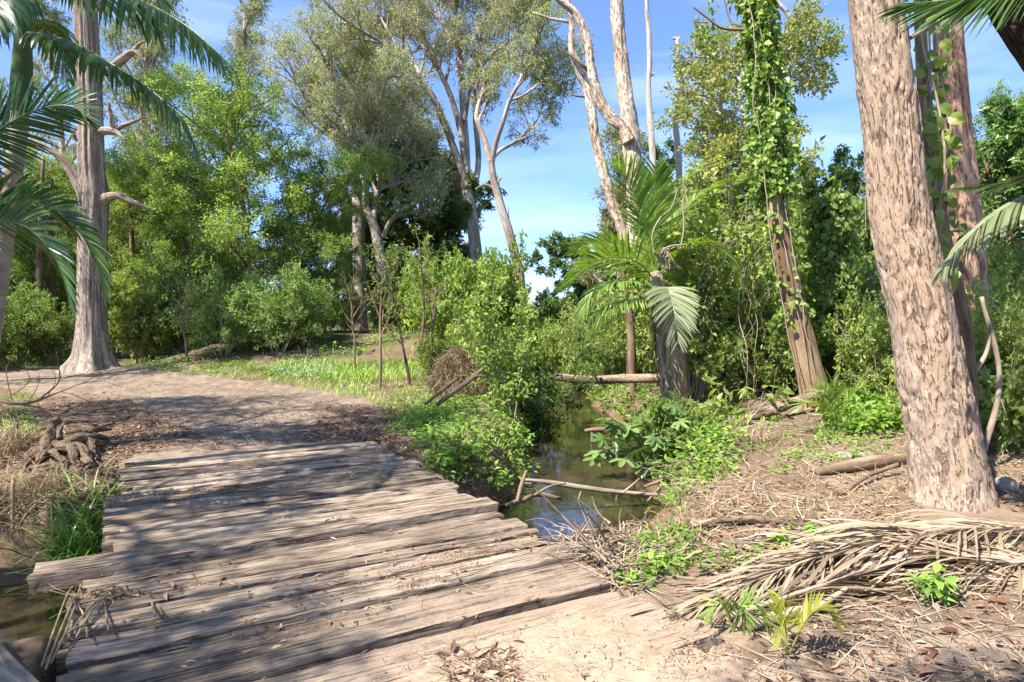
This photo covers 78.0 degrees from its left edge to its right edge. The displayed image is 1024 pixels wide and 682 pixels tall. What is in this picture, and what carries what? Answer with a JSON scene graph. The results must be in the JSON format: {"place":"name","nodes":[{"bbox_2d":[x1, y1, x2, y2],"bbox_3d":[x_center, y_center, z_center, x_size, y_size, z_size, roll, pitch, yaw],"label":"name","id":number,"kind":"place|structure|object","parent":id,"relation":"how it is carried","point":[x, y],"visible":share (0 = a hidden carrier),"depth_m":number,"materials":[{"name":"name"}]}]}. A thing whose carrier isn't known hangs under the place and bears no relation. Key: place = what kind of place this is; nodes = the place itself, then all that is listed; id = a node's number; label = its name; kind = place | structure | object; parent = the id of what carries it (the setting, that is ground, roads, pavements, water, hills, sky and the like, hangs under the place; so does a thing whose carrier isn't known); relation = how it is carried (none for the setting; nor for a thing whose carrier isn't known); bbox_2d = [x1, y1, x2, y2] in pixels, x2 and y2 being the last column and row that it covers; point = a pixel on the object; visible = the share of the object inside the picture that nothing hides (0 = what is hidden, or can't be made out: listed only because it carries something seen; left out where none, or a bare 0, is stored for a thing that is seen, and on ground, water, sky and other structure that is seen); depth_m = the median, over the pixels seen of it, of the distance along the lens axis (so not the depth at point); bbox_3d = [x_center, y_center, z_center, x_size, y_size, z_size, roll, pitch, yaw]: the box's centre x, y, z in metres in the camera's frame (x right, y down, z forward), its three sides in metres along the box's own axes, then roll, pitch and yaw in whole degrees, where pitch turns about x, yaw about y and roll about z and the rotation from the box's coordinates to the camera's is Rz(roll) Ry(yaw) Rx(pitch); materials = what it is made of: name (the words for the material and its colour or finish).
{"place":"outdoors","nodes":[
{"label":"outdoors","id":0,"kind":"place"},
{"bbox_2d":[0,384,665,642],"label":"water","id":1,"kind":"structure","parent":0,"point":[557,454],"depth_m":8.45,"materials":[{"name":"liquid"}]},
{"bbox_2d":[0,314,1023,681],"bbox_3d":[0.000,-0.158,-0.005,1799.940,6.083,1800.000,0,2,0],"label":"ground","id":2,"kind":"structure","parent":0,"point":[198,392],"depth_m":6.37,"materials":[{"name":"soil"}]},
{"bbox_2d":[0,643,38,681],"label":"timber beam","id":3,"kind":"structure","parent":2,"relation":"on","point":[13,668],"depth_m":2.99,"materials":[{"name":"grey wood"}]},
{"bbox_2d":[0,295,45,369],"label":"shrub","id":4,"kind":"object","parent":2,"relation":"on","point":[3,345],"visible":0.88,"depth_m":21.71,"materials":[{"name":"green plant"}]},
{"bbox_2d":[0,415,67,458],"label":"dry tussock","id":5,"kind":"object","parent":2,"relation":"on","point":[9,446],"visible":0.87,"depth_m":7.96,"materials":[{"name":"plant"}]},
{"bbox_2d":[0,279,74,364],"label":"shrub","id":6,"kind":"object","parent":2,"relation":"on","point":[5,354],"visible":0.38,"depth_m":23.08,"materials":[{"name":"green plant"}]},
{"bbox_2d":[0,146,75,295],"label":"forest tree","id":7,"kind":"object","parent":2,"relation":"on","point":[27,263],"visible":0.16,"depth_m":25.27,"materials":[{"name":"green plant"}]},
{"bbox_2d":[1,287,75,365],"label":"shrub","id":8,"kind":"object","parent":2,"relation":"on","point":[42,347],"visible":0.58,"depth_m":23.04,"materials":[{"name":"green plant"}]},
{"bbox_2d":[0,455,102,527],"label":"dry tussock","id":9,"kind":"object","parent":2,"relation":"on","point":[37,482],"visible":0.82,"depth_m":6.24,"materials":[{"name":"plant"}]},
{"bbox_2d":[0,0,108,170],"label":"eucalyptus tree","id":10,"kind":"object","parent":2,"relation":"on","point":[51,15],"visible":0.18,"depth_m":39.29,"materials":[{"name":"green plant"}]},
{"bbox_2d":[0,72,112,320],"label":"palm tree","id":11,"kind":"object","parent":2,"relation":"on","point":[49,243],"visible":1,"depth_m":4.59,"materials":[{"name":"green plant"}]},
{"bbox_2d":[16,416,120,481],"bbox_3d":[-5.403,1.268,7.609,1.040,0.439,2.337,-1,2,-26],"label":"driftwood stump","id":12,"kind":"object","parent":2,"relation":"on","point":[52,442],"visible":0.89,"depth_m":7.62,"materials":[{"name":"wood"}]},
{"bbox_2d":[0,442,166,602],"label":"sedge","id":13,"kind":"object","parent":2,"relation":"on","point":[81,549],"visible":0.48,"depth_m":5.85,"materials":[{"name":"plant"}]},
{"bbox_2d":[8,152,159,341],"bbox_3d":[-19.421,-3.583,26.923,7.394,9.038,5.827,1,2,25],"label":"forest tree","id":14,"kind":"object","parent":2,"relation":"on","point":[70,240],"visible":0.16,"depth_m":26.00,"materials":[{"name":"green plant"}]},
{"bbox_2d":[27,0,154,372],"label":"old tree","id":15,"kind":"object","parent":2,"relation":"on","point":[92,352],"visible":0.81,"depth_m":20.04,"materials":[{"name":"grey plant"}]},
{"bbox_2d":[0,0,241,342],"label":"palm tree","id":16,"kind":"object","parent":2,"relation":"on","point":[22,15],"visible":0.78,"depth_m":5.58,"materials":[{"name":"green plant"}]},
{"bbox_2d":[49,129,234,360],"bbox_3d":[-14.152,-3.708,25.461,7.849,9.201,5.732,1,2,21],"label":"forest tree","id":17,"kind":"object","parent":2,"relation":"on","point":[122,257],"visible":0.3,"depth_m":24.05,"materials":[{"name":"green plant"}]},
{"bbox_2d":[106,276,182,363],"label":"shrub","id":18,"kind":"object","parent":2,"relation":"on","point":[122,308],"visible":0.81,"depth_m":21.30,"materials":[{"name":"green plant"}]},
{"bbox_2d":[99,0,205,248],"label":"eucalyptus tree","id":19,"kind":"object","parent":2,"relation":"on","point":[141,127],"visible":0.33,"depth_m":33.49,"materials":[{"name":"green plant"}]},
{"bbox_2d":[107,0,206,343],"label":"eucalyptus tree","id":20,"kind":"object","parent":2,"relation":"on","point":[139,40],"visible":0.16,"depth_m":42.86,"materials":[{"name":"green plant"}]},
{"bbox_2d":[115,274,205,357],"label":"shrub","id":21,"kind":"object","parent":2,"relation":"on","point":[160,338],"visible":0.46,"depth_m":21.66,"materials":[{"name":"green plant"}]},
{"bbox_2d":[105,147,249,342],"bbox_3d":[-13.177,-3.468,24.875,5.749,8.316,5.693,1,2,26],"label":"forest tree","id":22,"kind":"object","parent":2,"relation":"on","point":[118,164],"visible":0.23,"depth_m":23.81,"materials":[{"name":"green plant"}]},
{"bbox_2d":[129,236,271,350],"bbox_3d":[-11.529,-1.568,22.619,5.382,4.356,3.866,0,2,0],"label":"shrub","id":23,"kind":"object","parent":2,"relation":"on","point":[164,270],"visible":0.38,"depth_m":22.12,"materials":[{"name":"green plant"}]},
{"bbox_2d":[153,265,279,355],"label":"shrub","id":24,"kind":"object","parent":2,"relation":"on","point":[229,331],"visible":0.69,"depth_m":20.57,"materials":[{"name":"green plant"}]},
{"bbox_2d":[187,0,276,224],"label":"eucalyptus tree","id":25,"kind":"object","parent":2,"relation":"on","point":[248,19],"visible":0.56,"depth_m":40.44,"materials":[{"name":"green plant"}]},
{"bbox_2d":[106,48,382,337],"bbox_3d":[-10.542,-5.337,24.277,8.870,10.692,8.784,-2,3,-39],"label":"forest tree","id":26,"kind":"object","parent":2,"relation":"on","point":[219,110],"visible":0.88,"depth_m":22.78,"materials":[{"name":"green plant"}]},
{"bbox_2d":[227,259,348,353],"bbox_3d":[-8.019,-1.057,21.291,3.999,3.311,3.878,2,3,37],"label":"shrub","id":27,"kind":"object","parent":2,"relation":"on","point":[278,332],"visible":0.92,"depth_m":20.74,"materials":[{"name":"green plant"}]},
{"bbox_2d":[262,276,342,348],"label":"shrub","id":28,"kind":"object","parent":2,"relation":"on","point":[322,318],"visible":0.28,"depth_m":21.71,"materials":[{"name":"green plant"}]},
{"bbox_2d":[219,132,408,291],"bbox_3d":[-7.330,-4.181,24.767,6.344,8.079,6.406,0,2,2],"label":"forest tree","id":29,"kind":"object","parent":2,"relation":"on","point":[350,158],"visible":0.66,"depth_m":24.35,"materials":[{"name":"green plant"}]},
{"bbox_2d":[292,199,365,330],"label":"forest tree","id":30,"kind":"object","parent":2,"relation":"on","point":[343,221],"visible":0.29,"depth_m":25.76,"materials":[{"name":"green plant"}]},
{"bbox_2d":[248,0,439,330],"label":"eucalyptus tree","id":31,"kind":"object","parent":2,"relation":"on","point":[308,81],"visible":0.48,"depth_m":29.60,"materials":[{"name":"green plant"}]},
{"bbox_2d":[27,439,722,681],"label":"timber bridge","id":32,"kind":"structure","parent":2,"relation":"on","point":[265,545],"depth_m":4.16,"materials":[{"name":"brown wood"}]},
{"bbox_2d":[40,584,163,670],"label":"dry reeds","id":33,"kind":"object","parent":32,"relation":"on","point":[69,633],"visible":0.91,"depth_m":3.38,"materials":[{"name":"plant"}]},
{"bbox_2d":[302,37,459,331],"bbox_3d":[-5.963,-6.785,28.177,8.215,13.265,6.024,1,2,31],"label":"eucalyptus tree","id":34,"kind":"object","parent":2,"relation":"on","point":[384,116],"visible":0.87,"depth_m":27.08,"materials":[{"name":"green plant"}]},
{"bbox_2d":[361,234,407,388],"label":"slim sapling","id":35,"kind":"object","parent":2,"relation":"on","point":[382,301],"visible":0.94,"depth_m":15.64,"materials":[{"name":"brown plant"}]},
{"bbox_2d":[369,240,422,384],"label":"slim sapling","id":36,"kind":"object","parent":2,"relation":"on","point":[393,303],"visible":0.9,"depth_m":15.79,"materials":[{"name":"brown plant"}]},
{"bbox_2d":[288,107,506,329],"bbox_3d":[-5.386,-5.811,32.447,9.549,10.793,9.217,1,2,17],"label":"round tree","id":37,"kind":"object","parent":2,"relation":"on","point":[450,222],"visible":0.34,"depth_m":30.80,"materials":[{"name":"green plant"}]},
{"bbox_2d":[302,0,545,267],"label":"eucalyptus tree","id":38,"kind":"object","parent":2,"relation":"on","point":[455,31],"visible":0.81,"depth_m":28.86,"materials":[{"name":"green plant"}]},
{"bbox_2d":[408,328,469,379],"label":"shrub","id":39,"kind":"object","parent":2,"relation":"on","point":[425,358],"visible":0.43,"depth_m":16.75,"materials":[{"name":"green plant"}]},
{"bbox_2d":[402,233,499,339],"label":"shrub","id":40,"kind":"object","parent":2,"relation":"on","point":[460,284],"visible":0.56,"depth_m":21.82,"materials":[{"name":"green plant"}]},
{"bbox_2d":[418,340,491,401],"bbox_3d":[-1.139,0.728,13.625,1.744,1.623,1.714,0,2,0],"label":"dead vine mound","id":41,"kind":"object","parent":2,"relation":"on","point":[449,364],"visible":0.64,"depth_m":13.36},
{"bbox_2d":[434,273,543,422],"bbox_3d":[-0.389,0.164,12.072,2.110,2.881,1.339,0,2,0],"label":"creekside bush","id":42,"kind":"object","parent":2,"relation":"on","point":[517,379],"visible":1,"depth_m":11.85,"materials":[{"name":"green plant"}]},
{"bbox_2d":[439,228,539,332],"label":"shrub","id":43,"kind":"object","parent":2,"relation":"on","point":[501,268],"visible":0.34,"depth_m":23.89,"materials":[{"name":"green plant"}]},
{"bbox_2d":[0,326,985,604],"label":"ground cover","id":44,"kind":"object","parent":2,"relation":"on","point":[454,464],"visible":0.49,"depth_m":8.69,"materials":[{"name":"plant"}]},
{"bbox_2d":[6,322,987,471],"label":"grass","id":45,"kind":"structure","parent":2,"relation":"on","point":[348,376],"depth_m":18.12,"materials":[{"name":"plant"}]},
{"bbox_2d":[0,357,1023,681],"bbox_3d":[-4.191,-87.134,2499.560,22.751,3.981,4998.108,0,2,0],"label":"leaf litter","id":46,"kind":"object","parent":2,"relation":"on","point":[494,671],"visible":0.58,"depth_m":5.27,"materials":[{"name":"plant"}]},
{"bbox_2d":[0,387,1023,681],"bbox_3d":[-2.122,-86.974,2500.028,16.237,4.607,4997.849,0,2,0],"label":"twig litter","id":47,"kind":"object","parent":2,"relation":"on","point":[612,573],"visible":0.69,"depth_m":3.83,"materials":[{"name":"brown plant"}]},
{"bbox_2d":[0,352,1023,618],"bbox_3d":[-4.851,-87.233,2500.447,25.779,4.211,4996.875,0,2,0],"label":"dry straw","id":48,"kind":"object","parent":2,"relation":"on","point":[714,512],"visible":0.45,"depth_m":6.08,"materials":[{"name":"plant"}]},
{"bbox_2d":[457,0,596,321],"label":"eucalyptus tree","id":49,"kind":"object","parent":2,"relation":"on","point":[540,59],"visible":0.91,"depth_m":26.74,"materials":[{"name":"green plant"}]},
{"bbox_2d":[512,307,590,382],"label":"shrub","id":50,"kind":"object","parent":2,"relation":"on","point":[546,354],"visible":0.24,"depth_m":22.51,"materials":[{"name":"green plant"}]},
{"bbox_2d":[502,346,603,436],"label":"creekside bush","id":51,"kind":"object","parent":2,"relation":"on","point":[536,412],"visible":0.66,"depth_m":13.29,"materials":[{"name":"green plant"}]},
{"bbox_2d":[88,415,1023,673],"bbox_3d":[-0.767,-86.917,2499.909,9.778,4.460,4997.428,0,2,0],"label":"fallen leaves","id":52,"kind":"object","parent":2,"relation":"on","point":[948,630],"depth_m":3.73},
{"bbox_2d":[539,294,605,390],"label":"shrub","id":53,"kind":"object","parent":2,"relation":"on","point":[561,351],"visible":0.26,"depth_m":21.21,"materials":[{"name":"green plant"}]},
{"bbox_2d":[529,230,622,322],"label":"round tree","id":54,"kind":"object","parent":2,"relation":"on","point":[551,245],"visible":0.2,"depth_m":26.74,"materials":[{"name":"green plant"}]},
{"bbox_2d":[532,0,627,261],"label":"paperbark tree","id":55,"kind":"object","parent":2,"relation":"on","point":[597,146],"visible":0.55,"depth_m":19.17,"materials":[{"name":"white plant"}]},
{"bbox_2d":[518,487,674,573],"bbox_3d":[0.845,1.787,6.304,1.219,1.720,4.700,0,2,6],"label":"twig heap","id":56,"kind":"object","parent":2,"relation":"on","point":[611,531],"visible":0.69,"depth_m":4.54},
{"bbox_2d":[179,411,1023,681],"bbox_3d":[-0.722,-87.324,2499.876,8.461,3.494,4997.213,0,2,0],"label":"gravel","id":57,"kind":"structure","parent":2,"relation":"on","point":[711,637],"depth_m":3.33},
{"bbox_2d":[553,303,649,389],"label":"shrub","id":58,"kind":"object","parent":2,"relation":"on","point":[594,351],"visible":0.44,"depth_m":17.37,"materials":[{"name":"green plant"}]},
{"bbox_2d":[555,0,649,373],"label":"paperbark tree","id":59,"kind":"object","parent":2,"relation":"on","point":[626,125],"visible":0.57,"depth_m":18.04,"materials":[{"name":"beige plant"}]},
{"bbox_2d":[563,122,659,295],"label":"eucalyptus tree","id":60,"kind":"object","parent":2,"relation":"on","point":[615,139],"visible":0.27,"depth_m":23.14,"materials":[{"name":"green plant"}]},
{"bbox_2d":[580,279,658,375],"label":"shrub","id":61,"kind":"object","parent":2,"relation":"on","point":[620,342],"visible":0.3,"depth_m":16.64,"materials":[{"name":"green plant"}]},
{"bbox_2d":[616,239,636,402],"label":"bare sapling","id":62,"kind":"object","parent":2,"relation":"on","point":[631,365],"visible":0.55,"depth_m":14.93,"materials":[{"name":"brown plant"}]},
{"bbox_2d":[583,397,689,477],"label":"broad leaved plant","id":63,"kind":"object","parent":2,"relation":"on","point":[658,443],"visible":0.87,"depth_m":9.28,"materials":[{"name":"green plant"}]},
{"bbox_2d":[554,151,747,406],"bbox_3d":[2.692,-0.921,12.325,3.986,5.126,3.826,0,2,0],"label":"palm tree","id":64,"kind":"object","parent":2,"relation":"on","point":[669,351],"visible":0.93,"depth_m":11.62,"materials":[{"name":"green plant"}]},
{"bbox_2d":[645,0,656,209],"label":"dead tree","id":65,"kind":"object","parent":2,"relation":"on","point":[651,141],"visible":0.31,"depth_m":19.68,"materials":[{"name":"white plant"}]},
{"bbox_2d":[542,373,764,383],"bbox_3d":[3.174,0.798,13.654,5.142,0.304,0.722,0,2,6],"label":"fallen log","id":66,"kind":"object","parent":2,"relation":"on","point":[629,378],"visible":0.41,"depth_m":13.60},
{"bbox_2d":[625,388,721,474],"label":"weedy plant","id":67,"kind":"object","parent":2,"relation":"on","point":[651,409],"visible":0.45,"depth_m":9.59,"materials":[{"name":"green plant"}]},
{"bbox_2d":[604,137,803,402],"bbox_3d":[3.738,-1.196,12.688,3.908,5.136,3.387,0,2,0],"label":"creeper tangle","id":68,"kind":"object","parent":2,"relation":"on","point":[693,264],"visible":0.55,"depth_m":12.30,"materials":[{"name":"green plant"}]},
{"bbox_2d":[616,135,834,373],"bbox_3d":[5.500,-1.792,16.419,5.724,6.544,7.325,1,2,16],"label":"shrub","id":69,"kind":"object","parent":2,"relation":"on","point":[806,182],"visible":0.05,"depth_m":14.50,"materials":[{"name":"green plant"}]},
{"bbox_2d":[607,170,844,390],"bbox_3d":[5.423,-1.358,15.629,5.151,5.890,6.592,1,2,31],"label":"shrub","id":70,"kind":"object","parent":2,"relation":"on","point":[800,207],"visible":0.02,"depth_m":14.60,"materials":[{"name":"green plant"}]},
{"bbox_2d":[680,300,786,400],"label":"shrub","id":71,"kind":"object","parent":2,"relation":"on","point":[728,367],"visible":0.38,"depth_m":12.43,"materials":[{"name":"green plant"}]},
{"bbox_2d":[697,585,771,636],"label":"palm seedling","id":72,"kind":"object","parent":2,"relation":"on","point":[746,603],"visible":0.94,"depth_m":3.48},
{"bbox_2d":[642,204,827,398],"bbox_3d":[5.351,-0.672,13.595,4.883,4.363,3.816,0,2,-13],"label":"shrub","id":73,"kind":"object","parent":2,"relation":"on","point":[762,250],"visible":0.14,"depth_m":12.60,"materials":[{"name":"green plant"}]},
{"bbox_2d":[689,375,794,425],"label":"sapling","id":74,"kind":"object","parent":2,"relation":"on","point":[717,402],"visible":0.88,"depth_m":10.44,"materials":[{"name":"green plant"}]},
{"bbox_2d":[651,0,849,254],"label":"rainforest tree","id":75,"kind":"object","parent":2,"relation":"on","point":[723,127],"visible":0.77,"depth_m":14.17,"materials":[{"name":"green plant"}]},
{"bbox_2d":[693,0,828,409],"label":"vine covered tree","id":76,"kind":"object","parent":2,"relation":"on","point":[795,337],"visible":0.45,"depth_m":10.82,"materials":[{"name":"brown plant"}]},
{"bbox_2d":[704,0,826,411],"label":"ivy","id":77,"kind":"object","parent":76,"relation":"attached to","point":[776,110],"visible":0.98,"depth_m":10.68,"materials":[{"name":"green plant"}]},
{"bbox_2d":[687,257,862,402],"bbox_3d":[5.146,-0.124,12.592,3.418,3.054,2.671,1,2,33],"label":"shrub","id":78,"kind":"object","parent":2,"relation":"on","point":[783,373],"visible":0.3,"depth_m":12.21,"materials":[{"name":"green plant"}]},
{"bbox_2d":[693,143,866,277],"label":"round tree","id":79,"kind":"object","parent":2,"relation":"on","point":[840,157],"visible":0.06,"depth_m":16.34,"materials":[{"name":"green plant"}]},
{"bbox_2d":[764,587,849,657],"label":"palm seedling","id":80,"kind":"object","parent":2,"relation":"on","point":[804,614],"visible":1,"depth_m":3.24,"materials":[{"name":"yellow plant"}]},
{"bbox_2d":[729,254,890,395],"bbox_3d":[6.089,-0.271,12.764,3.337,3.176,2.629,-1,2,-24],"label":"shrub","id":81,"kind":"object","parent":2,"relation":"on","point":[809,286],"visible":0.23,"depth_m":12.18,"materials":[{"name":"green plant"}]},
{"bbox_2d":[788,370,872,431],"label":"palm seedling","id":82,"kind":"object","parent":2,"relation":"on","point":[826,387],"visible":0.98,"depth_m":9.03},
{"bbox_2d":[828,196,847,391],"bbox_3d":[6.289,-0.788,12.183,0.420,4.001,0.270,0,2,0],"label":"ivy covered stump","id":83,"kind":"object","parent":2,"relation":"on","point":[840,317],"visible":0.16,"depth_m":12.11,"materials":[{"name":"green plant"}]},
{"bbox_2d":[803,190,870,325],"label":"ivy","id":84,"kind":"object","parent":83,"relation":"attached to","point":[841,210],"visible":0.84,"depth_m":11.90,"materials":[{"name":"green plant"}]},
{"bbox_2d":[654,509,1023,630],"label":"fallen frond","id":85,"kind":"object","parent":2,"relation":"on","point":[817,556],"visible":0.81,"depth_m":4.49,"materials":[{"name":"plant"}]},
{"bbox_2d":[812,274,896,397],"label":"shrub","id":86,"kind":"object","parent":2,"relation":"on","point":[871,348],"visible":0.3,"depth_m":11.15,"materials":[{"name":"green plant"}]},
{"bbox_2d":[814,455,906,474],"bbox_3d":[3.904,1.364,6.988,1.209,0.194,0.195,-1,2,-15],"label":"fallen log","id":87,"kind":"object","parent":2,"relation":"on","point":[866,462],"visible":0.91,"depth_m":6.91,"materials":[{"name":"brown wood"}]},
{"bbox_2d":[725,534,1023,632],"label":"fallen frond","id":88,"kind":"object","parent":2,"relation":"on","point":[831,579],"visible":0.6,"depth_m":4.02,"materials":[{"name":"plant"}]},
{"bbox_2d":[778,514,1023,608],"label":"fallen frond","id":89,"kind":"object","parent":2,"relation":"on","point":[929,546],"visible":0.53,"depth_m":4.27,"materials":[{"name":"plant"}]},
{"bbox_2d":[847,0,999,512],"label":"gum tree","id":90,"kind":"object","parent":2,"relation":"on","point":[948,466],"visible":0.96,"depth_m":5.67,"materials":[{"name":"brown plant"}]},
{"bbox_2d":[840,559,1023,600],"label":"fallen frond","id":91,"kind":"object","parent":2,"relation":"on","point":[986,577],"visible":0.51,"depth_m":4.01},
{"bbox_2d":[904,0,979,416],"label":"slender tree","id":92,"kind":"object","parent":2,"relation":"on","point":[963,314],"visible":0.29,"depth_m":6.81,"materials":[{"name":"brown plant"}]},
{"bbox_2d":[908,0,966,293],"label":"climbing vine","id":93,"kind":"object","parent":92,"relation":"attached to","point":[947,162],"visible":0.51,"depth_m":6.52,"materials":[{"name":"green plant"}]},
{"bbox_2d":[872,0,1023,40],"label":"palm tree","id":94,"kind":"object","parent":2,"relation":"on","point":[959,9],"visible":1,"depth_m":3.93,"materials":[{"name":"green plant"}]},
{"bbox_2d":[882,279,1023,428],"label":"shrub","id":95,"kind":"object","parent":2,"relation":"on","point":[1018,336],"visible":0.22,"depth_m":7.82,"materials":[{"name":"green plant"}]},
{"bbox_2d":[932,16,996,425],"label":"ironbark tree","id":96,"kind":"object","parent":2,"relation":"on","point":[968,210],"visible":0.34,"depth_m":8.74,"materials":[{"name":"red plant"}]},
{"bbox_2d":[931,174,1023,285],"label":"palm tree","id":97,"kind":"object","parent":2,"relation":"on","point":[985,226],"visible":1,"depth_m":4.94,"materials":[{"name":"green plant"}]},
{"bbox_2d":[933,85,1023,271],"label":"round tree","id":98,"kind":"object","parent":2,"relation":"on","point":[1001,154],"visible":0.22,"depth_m":14.38,"materials":[{"name":"green plant"}]},
{"bbox_2d":[977,296,1002,450],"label":"bare sapling","id":99,"kind":"object","parent":2,"relation":"on","point":[995,408],"visible":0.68,"depth_m":6.90,"materials":[{"name":"brown plant"}]},
{"bbox_2d":[961,273,1023,420],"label":"shrub","id":100,"kind":"object","parent":2,"relation":"on","point":[1005,350],"visible":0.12,"depth_m":8.33,"materials":[{"name":"green plant"}]},
{"bbox_2d":[978,366,1023,454],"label":"sapling","id":101,"kind":"object","parent":2,"relation":"on","point":[1009,427],"visible":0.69,"depth_m":7.46,"materials":[{"name":"green plant"}]},
{"bbox_2d":[986,0,1023,71],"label":"dark tree","id":102,"kind":"object","parent":2,"relation":"on","point":[1011,34],"visible":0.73,"depth_m":4.21,"materials":[{"name":"black plant"}]},
{"bbox_2d":[0,0,1023,305],"label":"sky","id":103,"kind":"structure","parent":0,"point":[548,189],"materials":[{"name":"blue"}]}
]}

